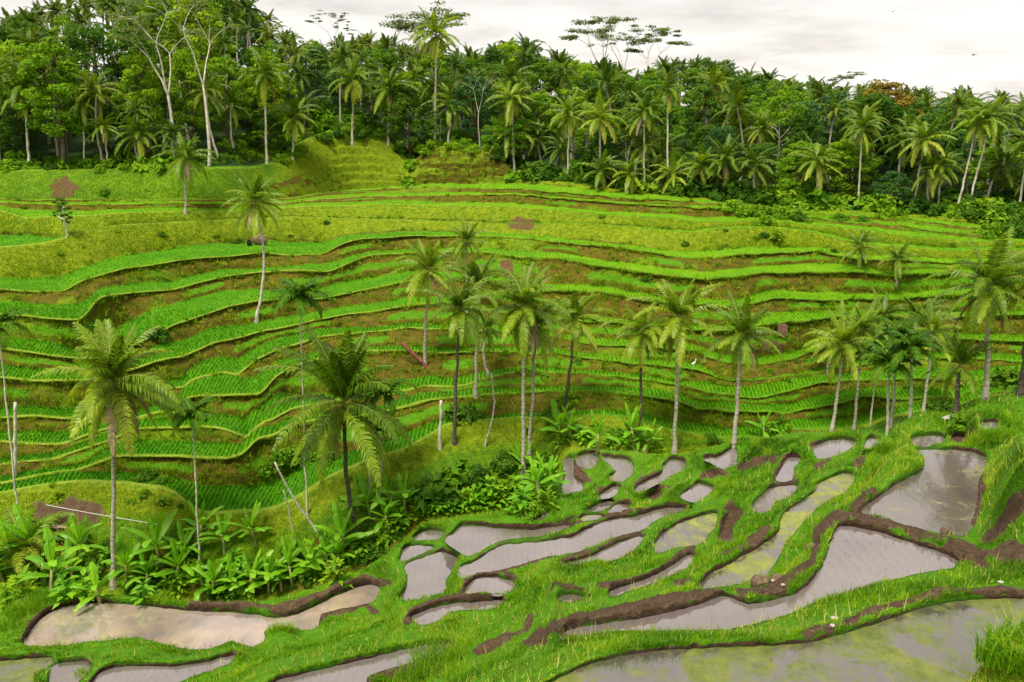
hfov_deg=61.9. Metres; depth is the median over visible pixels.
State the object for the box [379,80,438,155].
broadleaf tree
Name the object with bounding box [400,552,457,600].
water
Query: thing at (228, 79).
broadleaf tree
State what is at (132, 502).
shrub
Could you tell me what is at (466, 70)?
coconut palm
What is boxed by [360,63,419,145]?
coconut palm
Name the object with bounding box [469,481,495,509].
leafy herb
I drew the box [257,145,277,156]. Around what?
bush
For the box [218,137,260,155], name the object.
bush
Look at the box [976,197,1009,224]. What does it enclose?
bush
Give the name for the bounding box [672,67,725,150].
broadleaf tree
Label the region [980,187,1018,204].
bush
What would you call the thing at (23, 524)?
banana plant
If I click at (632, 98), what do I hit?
coconut palm
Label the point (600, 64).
coconut palm
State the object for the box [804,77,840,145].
coconut palm
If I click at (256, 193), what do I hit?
coconut palm
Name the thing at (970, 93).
coconut palm
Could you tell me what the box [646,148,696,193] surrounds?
coconut palm
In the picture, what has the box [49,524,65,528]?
dead frond pile
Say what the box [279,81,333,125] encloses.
coconut palm
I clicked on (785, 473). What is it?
water
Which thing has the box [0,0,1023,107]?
sky
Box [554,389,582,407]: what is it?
bush
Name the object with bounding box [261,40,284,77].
broadleaf tree
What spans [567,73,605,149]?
broadleaf tree
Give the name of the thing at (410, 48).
coconut palm
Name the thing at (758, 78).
broadleaf tree
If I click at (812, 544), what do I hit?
rock
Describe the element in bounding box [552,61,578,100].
broadleaf tree
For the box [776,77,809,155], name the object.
coconut palm
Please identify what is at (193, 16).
broadleaf tree
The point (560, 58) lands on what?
coconut palm
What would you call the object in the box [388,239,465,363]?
coconut palm
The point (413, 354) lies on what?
dead palm
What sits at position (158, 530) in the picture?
banana plant
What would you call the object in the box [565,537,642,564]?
water
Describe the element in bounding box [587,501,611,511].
water
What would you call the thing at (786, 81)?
coconut palm
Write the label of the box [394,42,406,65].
coconut palm
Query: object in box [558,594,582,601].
water
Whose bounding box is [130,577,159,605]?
leafy herb
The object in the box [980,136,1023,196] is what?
coconut palm
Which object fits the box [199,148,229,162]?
bush
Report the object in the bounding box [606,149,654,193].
coconut palm
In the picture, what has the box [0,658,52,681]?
water
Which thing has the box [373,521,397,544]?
bush
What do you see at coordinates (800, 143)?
broadleaf tree
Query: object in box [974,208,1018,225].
bush
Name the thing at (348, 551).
bush
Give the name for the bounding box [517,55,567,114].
broadleaf tree
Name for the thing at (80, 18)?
coconut palm
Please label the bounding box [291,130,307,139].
bush
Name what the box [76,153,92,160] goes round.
bush
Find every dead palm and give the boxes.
[12,402,17,475]
[400,342,427,367]
[438,400,442,449]
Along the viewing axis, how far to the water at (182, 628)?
38.73 m
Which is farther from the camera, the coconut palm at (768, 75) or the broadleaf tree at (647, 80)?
the coconut palm at (768, 75)
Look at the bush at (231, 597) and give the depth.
50.55 m
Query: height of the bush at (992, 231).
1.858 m
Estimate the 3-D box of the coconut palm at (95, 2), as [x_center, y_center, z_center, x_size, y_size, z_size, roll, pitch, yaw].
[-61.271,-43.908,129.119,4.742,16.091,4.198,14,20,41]
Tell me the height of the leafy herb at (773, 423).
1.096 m
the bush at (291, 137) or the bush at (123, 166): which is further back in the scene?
the bush at (291, 137)
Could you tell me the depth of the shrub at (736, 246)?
81.28 m
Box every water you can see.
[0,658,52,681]
[23,585,379,649]
[49,661,89,681]
[92,655,234,681]
[276,644,450,681]
[400,545,432,560]
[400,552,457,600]
[411,600,502,624]
[414,531,443,539]
[445,525,568,555]
[457,508,684,577]
[465,577,514,595]
[529,512,548,519]
[554,598,1023,681]
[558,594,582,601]
[559,526,957,638]
[562,458,582,493]
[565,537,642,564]
[576,454,597,468]
[580,515,601,520]
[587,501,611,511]
[598,487,618,498]
[603,457,633,481]
[608,504,629,512]
[610,555,692,596]
[635,460,685,491]
[654,514,716,552]
[681,484,712,501]
[700,474,854,588]
[704,449,736,468]
[752,485,798,512]
[776,457,800,481]
[813,440,854,458]
[861,450,985,535]
[865,438,880,447]
[911,436,944,446]
[982,422,996,429]
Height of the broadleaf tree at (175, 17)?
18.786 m
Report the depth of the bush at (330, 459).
58.48 m
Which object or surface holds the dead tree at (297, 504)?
on the ground at (650, 603)
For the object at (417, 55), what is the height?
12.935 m
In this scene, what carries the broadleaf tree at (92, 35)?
on the ground at (650, 603)
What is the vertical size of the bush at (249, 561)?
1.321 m
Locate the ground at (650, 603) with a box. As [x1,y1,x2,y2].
[0,69,1023,681]
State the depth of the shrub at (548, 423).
57.91 m
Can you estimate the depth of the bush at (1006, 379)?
63.82 m
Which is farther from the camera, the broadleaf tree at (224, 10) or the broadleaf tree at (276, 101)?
the broadleaf tree at (224, 10)
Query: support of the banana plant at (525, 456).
on the ground at (650, 603)
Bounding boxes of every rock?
[252,234,266,244]
[750,574,768,586]
[769,573,781,582]
[805,542,815,549]
[940,526,951,533]
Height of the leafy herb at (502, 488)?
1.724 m
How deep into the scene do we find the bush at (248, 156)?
107.40 m
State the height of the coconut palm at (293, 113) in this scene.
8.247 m
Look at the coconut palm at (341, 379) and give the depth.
49.29 m
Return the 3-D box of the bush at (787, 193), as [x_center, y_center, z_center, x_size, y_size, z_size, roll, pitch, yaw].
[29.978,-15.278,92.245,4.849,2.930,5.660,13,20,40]
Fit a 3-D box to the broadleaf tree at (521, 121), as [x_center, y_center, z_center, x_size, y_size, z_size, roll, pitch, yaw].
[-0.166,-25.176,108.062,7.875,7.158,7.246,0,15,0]
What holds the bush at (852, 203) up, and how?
on the ground at (650, 603)
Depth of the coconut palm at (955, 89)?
172.28 m
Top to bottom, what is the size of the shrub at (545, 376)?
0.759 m
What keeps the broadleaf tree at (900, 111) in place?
on the ground at (650, 603)
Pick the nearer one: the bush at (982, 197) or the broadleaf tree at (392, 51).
the bush at (982, 197)
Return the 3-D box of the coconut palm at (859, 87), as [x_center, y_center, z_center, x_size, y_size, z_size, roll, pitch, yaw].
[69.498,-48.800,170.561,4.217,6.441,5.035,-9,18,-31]
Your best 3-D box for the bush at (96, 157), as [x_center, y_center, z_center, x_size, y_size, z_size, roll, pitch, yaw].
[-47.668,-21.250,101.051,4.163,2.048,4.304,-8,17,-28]
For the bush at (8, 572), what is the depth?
51.51 m
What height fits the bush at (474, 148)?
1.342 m
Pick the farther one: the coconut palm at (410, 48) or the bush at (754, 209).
the coconut palm at (410, 48)
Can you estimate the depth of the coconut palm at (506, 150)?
106.69 m
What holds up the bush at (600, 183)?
on the ground at (650, 603)
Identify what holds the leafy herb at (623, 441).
on the ground at (650, 603)
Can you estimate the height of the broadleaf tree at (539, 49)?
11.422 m
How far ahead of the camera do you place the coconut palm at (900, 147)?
92.07 m
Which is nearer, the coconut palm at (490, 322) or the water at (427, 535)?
the water at (427, 535)
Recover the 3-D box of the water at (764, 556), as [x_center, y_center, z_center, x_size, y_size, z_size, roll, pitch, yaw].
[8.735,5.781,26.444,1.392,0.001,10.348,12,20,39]
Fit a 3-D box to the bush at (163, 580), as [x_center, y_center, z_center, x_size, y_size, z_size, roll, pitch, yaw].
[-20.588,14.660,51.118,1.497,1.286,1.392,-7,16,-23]
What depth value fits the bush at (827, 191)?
92.97 m
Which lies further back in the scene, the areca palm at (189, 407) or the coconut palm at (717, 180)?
the coconut palm at (717, 180)
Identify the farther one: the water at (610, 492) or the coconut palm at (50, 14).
the coconut palm at (50, 14)
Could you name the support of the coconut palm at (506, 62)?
on the ground at (650, 603)
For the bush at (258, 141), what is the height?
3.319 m
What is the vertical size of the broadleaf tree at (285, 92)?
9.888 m
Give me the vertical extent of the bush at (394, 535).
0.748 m
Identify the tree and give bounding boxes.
[0,28,42,127]
[0,39,10,121]
[0,39,45,149]
[0,84,43,149]
[0,117,37,155]
[0,134,10,157]
[1,14,39,43]
[3,36,94,163]
[29,30,74,125]
[39,14,90,67]
[43,66,80,151]
[45,13,91,103]
[51,197,72,237]
[58,23,140,153]
[68,93,131,155]
[94,0,214,151]
[101,22,147,141]
[102,0,140,77]
[107,27,169,147]
[110,60,157,115]
[111,50,173,151]
[115,0,169,70]
[126,0,247,165]
[131,0,171,55]
[133,0,186,120]
[158,57,198,140]
[163,0,238,114]
[163,45,222,149]
[168,57,200,129]
[176,0,230,62]
[196,53,253,139]
[201,0,241,89]
[220,66,251,122]
[225,13,268,67]
[227,2,253,60]
[228,46,294,129]
[235,12,271,65]
[244,108,285,149]
[246,71,289,111]
[247,50,298,131]
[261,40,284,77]
[269,48,298,101]
[274,462,335,555]
[290,40,314,91]
[294,45,334,100]
[300,45,334,104]
[304,10,358,93]
[308,39,320,46]
[318,64,362,111]
[321,51,351,107]
[333,47,370,96]
[354,46,374,100]
[354,77,383,126]
[364,42,402,91]
[365,48,392,121]
[373,48,408,114]
[379,0,469,130]
[379,70,432,148]
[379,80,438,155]
[411,52,451,118]
[413,48,446,84]
[425,109,451,145]
[437,55,469,93]
[441,58,489,124]
[446,75,501,142]
[452,70,502,147]
[458,58,484,126]
[478,47,510,109]
[478,62,522,126]
[480,113,539,167]
[484,373,495,447]
[487,83,514,142]
[488,40,531,85]
[503,47,534,83]
[515,94,559,158]
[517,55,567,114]
[520,89,553,145]
[522,59,559,137]
[532,45,543,87]
[545,86,597,158]
[550,59,602,115]
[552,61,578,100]
[557,15,636,59]
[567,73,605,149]
[572,120,601,161]
[573,70,603,148]
[583,132,621,170]
[585,27,651,69]
[586,69,615,131]
[588,115,641,170]
[595,74,647,149]
[607,63,627,109]
[619,24,695,67]
[624,96,688,157]
[626,73,662,111]
[631,105,685,162]
[636,68,663,98]
[652,94,683,139]
[653,150,695,176]
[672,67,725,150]
[681,68,731,122]
[681,124,734,172]
[684,80,723,153]
[685,57,716,87]
[696,125,747,177]
[703,77,771,155]
[713,59,742,87]
[720,73,749,134]
[726,73,773,140]
[727,100,784,155]
[737,142,795,185]
[739,84,767,143]
[744,92,811,179]
[763,85,825,146]
[765,79,783,106]
[771,140,838,186]
[772,99,831,161]
[773,85,807,139]
[774,81,803,124]
[774,152,827,191]
[787,108,826,171]
[802,81,823,93]
[803,90,866,161]
[820,138,878,195]
[822,138,883,194]
[827,71,866,88]
[832,92,910,182]
[837,95,873,175]
[842,87,887,162]
[844,79,925,172]
[871,104,921,178]
[871,170,915,205]
[882,112,966,188]
[894,102,940,172]
[928,96,969,150]
[932,130,977,188]
[938,105,974,154]
[947,98,990,130]
[955,122,991,189]
[962,142,1023,193]
[965,111,1019,180]
[990,114,1023,176]
[1008,122,1023,184]
[1012,161,1023,191]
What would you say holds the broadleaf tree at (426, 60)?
on the ground at (650, 603)
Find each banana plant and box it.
[0,503,64,554]
[0,516,39,564]
[0,542,18,581]
[16,526,90,591]
[41,512,108,560]
[54,538,99,586]
[70,561,114,612]
[99,533,151,582]
[121,508,192,567]
[125,553,173,588]
[150,539,212,584]
[160,519,203,555]
[180,499,223,544]
[186,564,213,600]
[191,558,230,593]
[197,511,243,554]
[212,552,247,593]
[224,500,273,545]
[229,548,276,590]
[245,552,288,593]
[263,558,289,591]
[264,530,320,588]
[283,538,331,576]
[303,527,349,574]
[313,499,373,561]
[313,528,355,571]
[339,470,385,520]
[339,475,376,511]
[369,491,402,532]
[370,473,409,509]
[383,470,419,516]
[508,442,540,468]
[514,456,569,501]
[525,451,566,492]
[539,398,585,446]
[555,405,583,438]
[579,409,620,454]
[611,402,652,445]
[625,418,655,450]
[634,418,662,452]
[744,409,778,437]
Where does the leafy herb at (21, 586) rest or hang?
on the ground at (650, 603)
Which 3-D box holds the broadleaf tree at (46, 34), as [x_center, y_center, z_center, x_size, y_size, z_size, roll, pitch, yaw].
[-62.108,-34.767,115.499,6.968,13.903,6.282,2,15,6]
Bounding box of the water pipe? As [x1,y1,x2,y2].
[47,505,156,533]
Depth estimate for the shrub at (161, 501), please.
54.47 m
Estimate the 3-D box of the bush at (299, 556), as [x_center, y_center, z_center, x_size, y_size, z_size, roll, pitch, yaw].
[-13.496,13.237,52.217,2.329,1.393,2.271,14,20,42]
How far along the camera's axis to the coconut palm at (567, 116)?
98.58 m
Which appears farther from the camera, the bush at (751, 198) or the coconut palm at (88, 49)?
the coconut palm at (88, 49)
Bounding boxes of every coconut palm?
[0,6,34,33]
[0,49,22,159]
[0,58,57,163]
[4,5,53,41]
[5,21,63,143]
[24,0,50,36]
[31,318,185,589]
[36,0,73,42]
[39,52,78,155]
[47,0,64,35]
[53,3,108,124]
[55,0,82,83]
[55,86,106,160]
[64,0,96,82]
[68,0,97,72]
[70,68,125,159]
[77,0,135,111]
[77,39,101,142]
[80,113,124,159]
[87,0,120,86]
[114,104,167,160]
[116,0,143,48]
[116,94,157,159]
[145,109,200,156]
[151,132,219,214]
[152,0,174,27]
[155,20,194,138]
[180,67,232,156]
[204,24,241,119]
[210,83,251,151]
[221,5,251,65]
[221,168,290,322]
[222,0,248,86]
[234,0,264,46]
[236,46,296,163]
[238,0,258,63]
[245,14,288,49]
[252,321,420,546]
[260,9,283,29]
[266,96,319,159]
[273,31,322,102]
[273,32,291,89]
[277,28,297,72]
[277,29,301,69]
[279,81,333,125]
[286,55,321,92]
[308,39,347,95]
[324,50,383,144]
[325,37,345,52]
[325,39,363,121]
[329,31,350,50]
[335,35,366,110]
[356,29,380,57]
[358,34,374,51]
[359,52,388,121]
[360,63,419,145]
[370,32,398,59]
[374,52,403,126]
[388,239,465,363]
[389,31,408,70]
[392,43,409,70]
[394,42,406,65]
[394,59,430,135]
[398,40,415,57]
[403,44,428,104]
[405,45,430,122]
[408,5,461,139]
[411,39,441,118]
[414,65,450,132]
[417,274,497,445]
[420,74,477,142]
[428,38,456,54]
[441,52,471,130]
[441,251,503,398]
[444,48,464,117]
[445,214,495,312]
[449,64,491,135]
[459,42,481,58]
[463,261,571,483]
[464,310,504,375]
[465,48,490,87]
[467,66,499,142]
[484,43,500,63]
[484,57,522,83]
[485,76,534,171]
[487,57,539,143]
[488,119,543,160]
[489,298,584,456]
[493,36,520,51]
[497,87,533,158]
[508,42,544,96]
[515,31,547,61]
[522,118,553,161]
[538,91,583,165]
[541,88,595,174]
[541,131,583,168]
[541,287,618,408]
[542,45,574,93]
[545,49,569,96]
[549,55,578,137]
[573,90,628,171]
[574,146,623,189]
[582,57,628,161]
[591,54,617,88]
[598,301,668,434]
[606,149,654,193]
[610,69,629,139]
[614,85,643,159]
[615,87,673,182]
[617,61,636,112]
[619,124,669,175]
[620,105,655,162]
[627,69,640,85]
[627,271,734,453]
[634,65,662,130]
[637,126,686,170]
[642,64,692,177]
[644,55,688,92]
[645,88,687,128]
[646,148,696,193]
[651,55,679,69]
[669,58,688,82]
[670,58,694,116]
[674,143,722,185]
[686,54,708,78]
[688,61,736,166]
[689,84,722,149]
[698,61,720,71]
[699,153,747,188]
[700,291,786,448]
[707,133,755,189]
[708,78,761,180]
[714,60,739,123]
[729,141,778,191]
[740,62,759,76]
[742,109,780,182]
[751,67,786,88]
[766,74,796,99]
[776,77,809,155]
[786,131,847,189]
[801,75,825,93]
[802,299,887,431]
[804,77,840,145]
[804,324,856,372]
[807,75,835,142]
[813,89,860,178]
[822,79,837,119]
[828,298,890,429]
[832,81,856,101]
[838,104,883,209]
[840,230,888,269]
[842,99,890,177]
[850,80,869,99]
[850,286,917,339]
[851,83,870,91]
[872,237,925,286]
[873,120,921,183]
[885,112,940,176]
[887,86,926,112]
[889,296,958,336]
[892,298,963,411]
[894,114,962,199]
[901,152,956,203]
[903,86,931,109]
[911,88,934,105]
[912,143,977,193]
[914,85,938,99]
[915,92,937,113]
[916,89,937,131]
[916,145,964,202]
[924,226,1023,400]
[925,330,995,413]
[929,370,964,402]
[938,85,982,130]
[943,99,1007,203]
[952,85,974,96]
[959,94,1023,199]
[967,85,995,104]
[973,116,1017,190]
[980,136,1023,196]
[986,87,1018,106]
[987,91,1023,188]
[990,93,1011,105]
[1000,119,1023,201]
[1000,248,1023,396]
[1001,101,1023,165]
[1002,91,1023,105]
[1006,170,1023,195]
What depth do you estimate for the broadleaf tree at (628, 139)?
103.48 m
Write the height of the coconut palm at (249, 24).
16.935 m
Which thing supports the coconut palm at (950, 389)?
on the ground at (650, 603)
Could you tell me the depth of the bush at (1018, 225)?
81.37 m
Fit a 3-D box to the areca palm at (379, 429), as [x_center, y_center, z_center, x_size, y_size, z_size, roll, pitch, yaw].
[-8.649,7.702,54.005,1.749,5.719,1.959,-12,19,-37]
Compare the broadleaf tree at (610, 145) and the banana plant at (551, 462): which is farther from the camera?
the broadleaf tree at (610, 145)
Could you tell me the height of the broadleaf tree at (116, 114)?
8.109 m
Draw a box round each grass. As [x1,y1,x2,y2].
[0,392,1023,681]
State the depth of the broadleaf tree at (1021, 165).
94.89 m
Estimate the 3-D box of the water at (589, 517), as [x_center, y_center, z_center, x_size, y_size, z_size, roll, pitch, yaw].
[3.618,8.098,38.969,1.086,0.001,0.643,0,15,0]
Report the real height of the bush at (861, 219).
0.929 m
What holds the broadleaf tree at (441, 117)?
on the ground at (650, 603)
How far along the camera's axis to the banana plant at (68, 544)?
51.38 m
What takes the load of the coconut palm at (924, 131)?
on the ground at (650, 603)
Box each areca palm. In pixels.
[0,308,33,504]
[162,395,218,561]
[270,276,332,514]
[360,420,388,491]
[361,377,409,496]
[854,337,896,425]
[858,340,921,434]
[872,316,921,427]
[876,329,943,417]
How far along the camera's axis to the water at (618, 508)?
38.82 m
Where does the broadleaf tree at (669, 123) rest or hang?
on the ground at (650, 603)
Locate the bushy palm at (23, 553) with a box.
[0,507,92,574]
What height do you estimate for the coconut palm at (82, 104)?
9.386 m
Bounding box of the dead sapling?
[283,490,294,539]
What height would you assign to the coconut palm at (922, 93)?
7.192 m
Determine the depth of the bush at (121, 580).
51.31 m
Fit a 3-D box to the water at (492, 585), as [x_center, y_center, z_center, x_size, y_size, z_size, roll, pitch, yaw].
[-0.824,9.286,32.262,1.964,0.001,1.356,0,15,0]
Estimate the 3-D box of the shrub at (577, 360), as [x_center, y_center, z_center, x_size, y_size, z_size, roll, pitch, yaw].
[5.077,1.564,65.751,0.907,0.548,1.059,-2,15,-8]
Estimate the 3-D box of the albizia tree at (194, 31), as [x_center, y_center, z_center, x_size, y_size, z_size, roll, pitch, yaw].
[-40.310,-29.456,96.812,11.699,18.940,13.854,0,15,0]
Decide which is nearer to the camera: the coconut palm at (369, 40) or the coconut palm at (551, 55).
the coconut palm at (551, 55)
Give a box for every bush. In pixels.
[0,158,15,173]
[2,149,37,164]
[3,563,23,583]
[9,160,26,169]
[16,152,46,164]
[21,161,41,169]
[21,556,52,572]
[26,567,41,581]
[36,569,69,588]
[42,156,55,163]
[43,162,58,170]
[54,154,79,164]
[54,550,85,571]
[56,159,78,169]
[71,158,101,168]
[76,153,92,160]
[77,552,106,581]
[77,555,86,566]
[86,552,109,564]
[92,153,115,163]
[92,158,116,172]
[97,546,110,565]
[99,188,109,195]
[101,148,135,164]
[115,574,126,588]
[117,163,129,170]
[122,570,160,597]
[125,153,142,163]
[129,155,157,171]
[131,467,158,482]
[140,325,170,342]
[144,151,155,158]
[148,146,172,162]
[148,555,167,576]
[151,155,179,173]
[153,475,172,483]
[156,575,177,594]
[164,544,197,570]
[172,554,208,581]
[189,148,214,161]
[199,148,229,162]
[201,159,220,165]
[204,577,223,598]
[214,584,239,600]
[215,153,241,159]
[216,547,248,572]
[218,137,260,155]
[221,134,253,149]
[224,587,254,600]
[226,147,254,161]
[229,568,262,593]
[230,237,244,243]
[235,156,244,163]
[235,556,267,580]
[237,559,261,579]
[246,137,264,149]
[255,448,300,478]
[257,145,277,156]
[257,153,274,159]
[259,145,285,154]
[271,153,290,163]
[276,139,289,148]
[279,133,305,142]
[280,547,305,568]
[282,146,305,156]
[282,443,315,467]
[287,567,323,588]
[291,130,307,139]
[295,145,308,151]
[303,98,338,113]
[303,554,325,576]
[306,123,324,133]
[309,560,325,583]
[310,448,341,465]
[311,112,333,125]
[312,131,332,143]
[317,107,346,117]
[319,121,332,129]
[324,119,342,129]
[327,125,348,137]
[337,106,372,121]
[341,114,359,125]
[345,126,356,132]
[345,547,369,565]
[347,541,363,558]
[350,537,372,549]
[353,115,382,127]
[353,127,368,139]
[359,519,377,541]
[365,125,376,134]
[365,541,389,560]
[368,540,381,551]
[372,127,389,137]
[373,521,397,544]
[391,529,404,541]
[393,144,405,153]
[400,175,410,183]
[402,177,420,186]
[403,153,414,158]
[403,159,418,169]
[410,471,462,513]
[411,137,430,152]
[413,144,426,152]
[418,147,432,154]
[426,139,445,148]
[436,129,470,146]
[440,457,473,489]
[443,141,458,148]
[443,401,484,425]
[456,138,476,147]
[457,134,480,142]
[458,463,497,487]
[466,145,479,153]
[471,143,493,152]
[476,140,488,145]
[478,480,509,499]
[489,151,506,161]
[490,447,520,473]
[502,169,521,181]
[506,155,525,169]
[513,500,546,519]
[516,163,530,170]
[520,160,559,184]
[528,163,561,181]
[534,452,554,467]
[553,168,577,181]
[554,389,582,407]
[557,158,596,181]
[572,427,604,448]
[574,171,593,183]
[588,170,612,187]
[603,427,623,448]
[606,170,640,188]
[613,157,663,180]
[622,175,661,193]
[638,171,675,193]
[650,173,700,196]
[682,172,720,197]
[700,176,740,201]
[704,433,722,443]
[713,170,747,183]
[716,199,748,215]
[720,184,752,202]
[736,180,746,188]
[739,204,771,217]
[740,187,767,204]
[751,215,777,226]
[754,183,789,206]
[770,204,795,219]
[774,186,802,208]
[775,174,814,192]
[781,184,830,210]
[784,208,812,223]
[807,182,836,197]
[821,192,849,210]
[824,194,853,210]
[829,212,851,221]
[830,186,880,206]
[848,197,864,210]
[854,215,870,221]
[857,192,878,211]
[860,180,917,195]
[865,193,902,215]
[868,187,937,203]
[872,209,884,218]
[888,207,898,217]
[896,194,929,215]
[899,208,911,218]
[913,195,946,215]
[921,398,953,411]
[928,194,963,218]
[938,196,972,219]
[940,186,979,201]
[945,412,974,433]
[950,193,1000,222]
[971,222,1003,239]
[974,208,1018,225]
[976,194,992,207]
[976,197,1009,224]
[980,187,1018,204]
[990,366,1019,390]
[1000,202,1023,224]
[1000,219,1023,238]
[1001,200,1023,215]
[1002,187,1023,201]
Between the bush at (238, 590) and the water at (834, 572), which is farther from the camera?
the bush at (238, 590)
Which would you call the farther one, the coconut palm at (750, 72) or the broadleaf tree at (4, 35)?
the coconut palm at (750, 72)
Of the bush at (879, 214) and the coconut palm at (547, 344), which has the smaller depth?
the coconut palm at (547, 344)
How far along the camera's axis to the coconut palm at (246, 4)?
133.09 m
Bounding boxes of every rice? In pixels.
[0,182,1023,510]
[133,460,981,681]
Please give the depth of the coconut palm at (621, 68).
148.95 m
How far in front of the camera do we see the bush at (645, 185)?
94.03 m
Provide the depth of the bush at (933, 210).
87.82 m
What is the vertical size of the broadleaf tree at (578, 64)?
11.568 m
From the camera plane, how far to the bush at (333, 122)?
120.82 m
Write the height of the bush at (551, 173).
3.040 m
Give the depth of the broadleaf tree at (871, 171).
93.34 m
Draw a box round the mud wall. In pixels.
[776,324,787,336]
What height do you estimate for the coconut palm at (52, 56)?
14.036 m
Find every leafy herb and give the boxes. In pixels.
[0,563,43,606]
[0,579,22,607]
[47,574,88,608]
[70,567,106,601]
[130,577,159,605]
[167,573,188,598]
[211,572,234,600]
[318,553,353,588]
[350,535,370,560]
[371,517,395,551]
[388,505,413,531]
[402,505,427,527]
[425,498,446,514]
[444,495,460,514]
[449,488,472,511]
[453,487,480,512]
[461,483,485,511]
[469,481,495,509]
[475,475,497,504]
[482,478,507,507]
[486,483,515,506]
[494,479,519,506]
[502,484,536,516]
[503,474,519,500]
[509,478,525,504]
[517,476,536,496]
[519,467,545,495]
[530,472,563,502]
[534,484,561,511]
[544,462,558,481]
[551,427,572,449]
[573,426,591,444]
[604,433,617,449]
[614,430,632,446]
[651,439,666,452]
[765,421,778,434]
[782,422,794,433]
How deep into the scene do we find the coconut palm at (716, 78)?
108.07 m
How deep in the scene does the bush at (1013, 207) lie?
86.87 m
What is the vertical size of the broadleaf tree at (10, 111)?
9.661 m
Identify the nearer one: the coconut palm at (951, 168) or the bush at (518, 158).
the coconut palm at (951, 168)
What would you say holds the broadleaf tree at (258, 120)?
on the ground at (650, 603)
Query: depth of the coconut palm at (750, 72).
167.09 m
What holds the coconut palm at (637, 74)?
on the ground at (650, 603)
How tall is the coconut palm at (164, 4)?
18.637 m
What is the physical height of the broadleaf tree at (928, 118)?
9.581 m
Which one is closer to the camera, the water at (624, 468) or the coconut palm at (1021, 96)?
the water at (624, 468)
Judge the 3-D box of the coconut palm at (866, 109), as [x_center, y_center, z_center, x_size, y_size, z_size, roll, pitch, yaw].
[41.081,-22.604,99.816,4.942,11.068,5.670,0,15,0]
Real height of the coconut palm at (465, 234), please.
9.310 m
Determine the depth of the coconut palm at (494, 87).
115.82 m
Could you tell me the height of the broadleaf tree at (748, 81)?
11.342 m
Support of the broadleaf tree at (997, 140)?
on the ground at (650, 603)
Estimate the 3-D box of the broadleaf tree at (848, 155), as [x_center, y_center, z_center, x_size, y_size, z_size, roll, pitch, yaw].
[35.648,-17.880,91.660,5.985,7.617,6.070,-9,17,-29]
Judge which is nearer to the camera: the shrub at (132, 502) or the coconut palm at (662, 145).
the shrub at (132, 502)
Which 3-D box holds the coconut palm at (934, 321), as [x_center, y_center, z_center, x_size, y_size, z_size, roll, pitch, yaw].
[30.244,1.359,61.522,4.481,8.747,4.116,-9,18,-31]
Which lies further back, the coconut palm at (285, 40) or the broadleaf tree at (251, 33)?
the broadleaf tree at (251, 33)
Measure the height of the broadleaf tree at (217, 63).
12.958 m
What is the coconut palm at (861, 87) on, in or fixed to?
on the ground at (650, 603)
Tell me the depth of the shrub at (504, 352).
67.71 m
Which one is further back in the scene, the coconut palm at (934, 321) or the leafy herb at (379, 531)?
the coconut palm at (934, 321)
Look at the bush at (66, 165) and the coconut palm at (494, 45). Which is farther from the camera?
the coconut palm at (494, 45)
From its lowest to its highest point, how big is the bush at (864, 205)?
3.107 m
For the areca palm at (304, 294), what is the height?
15.673 m
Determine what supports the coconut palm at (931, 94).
on the ground at (650, 603)
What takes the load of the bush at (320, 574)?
on the ground at (650, 603)
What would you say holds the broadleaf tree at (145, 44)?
on the ground at (650, 603)
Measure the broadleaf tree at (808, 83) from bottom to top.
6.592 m
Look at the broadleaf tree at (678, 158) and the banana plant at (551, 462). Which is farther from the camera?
the broadleaf tree at (678, 158)
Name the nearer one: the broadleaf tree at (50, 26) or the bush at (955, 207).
the bush at (955, 207)
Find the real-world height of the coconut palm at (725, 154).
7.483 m
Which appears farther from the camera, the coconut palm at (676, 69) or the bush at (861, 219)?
the coconut palm at (676, 69)
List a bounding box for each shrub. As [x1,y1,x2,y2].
[48,489,63,502]
[126,498,137,504]
[138,488,151,498]
[155,498,167,505]
[157,231,167,235]
[159,494,172,507]
[499,349,510,355]
[517,366,531,374]
[540,372,551,381]
[545,417,555,426]
[573,357,581,365]
[624,390,635,400]
[640,275,652,281]
[681,240,689,245]
[730,244,739,248]
[759,232,769,238]
[766,368,775,373]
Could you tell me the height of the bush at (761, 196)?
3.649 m
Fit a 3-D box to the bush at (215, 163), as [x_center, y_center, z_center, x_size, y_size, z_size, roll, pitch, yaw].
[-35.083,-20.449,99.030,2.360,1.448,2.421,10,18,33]
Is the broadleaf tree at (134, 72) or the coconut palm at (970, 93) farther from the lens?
the coconut palm at (970, 93)
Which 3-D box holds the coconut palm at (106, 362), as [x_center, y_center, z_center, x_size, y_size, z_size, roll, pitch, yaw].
[-21.932,7.176,49.239,8.509,16.831,7.197,11,19,35]
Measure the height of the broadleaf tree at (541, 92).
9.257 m
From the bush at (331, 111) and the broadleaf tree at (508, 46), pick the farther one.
the broadleaf tree at (508, 46)
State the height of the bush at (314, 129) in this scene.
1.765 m
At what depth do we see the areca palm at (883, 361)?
34.79 m
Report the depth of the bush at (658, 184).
95.04 m
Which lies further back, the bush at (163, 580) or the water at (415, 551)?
the bush at (163, 580)
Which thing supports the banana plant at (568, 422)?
on the ground at (650, 603)
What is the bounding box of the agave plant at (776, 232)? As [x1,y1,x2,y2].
[768,226,785,239]
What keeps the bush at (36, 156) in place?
on the ground at (650, 603)
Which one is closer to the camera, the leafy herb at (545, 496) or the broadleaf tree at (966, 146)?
the leafy herb at (545, 496)
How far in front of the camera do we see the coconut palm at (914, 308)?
69.05 m
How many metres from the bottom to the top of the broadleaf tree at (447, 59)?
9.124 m
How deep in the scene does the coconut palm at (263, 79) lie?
105.18 m
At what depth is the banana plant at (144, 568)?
51.03 m
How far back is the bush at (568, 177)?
100.11 m

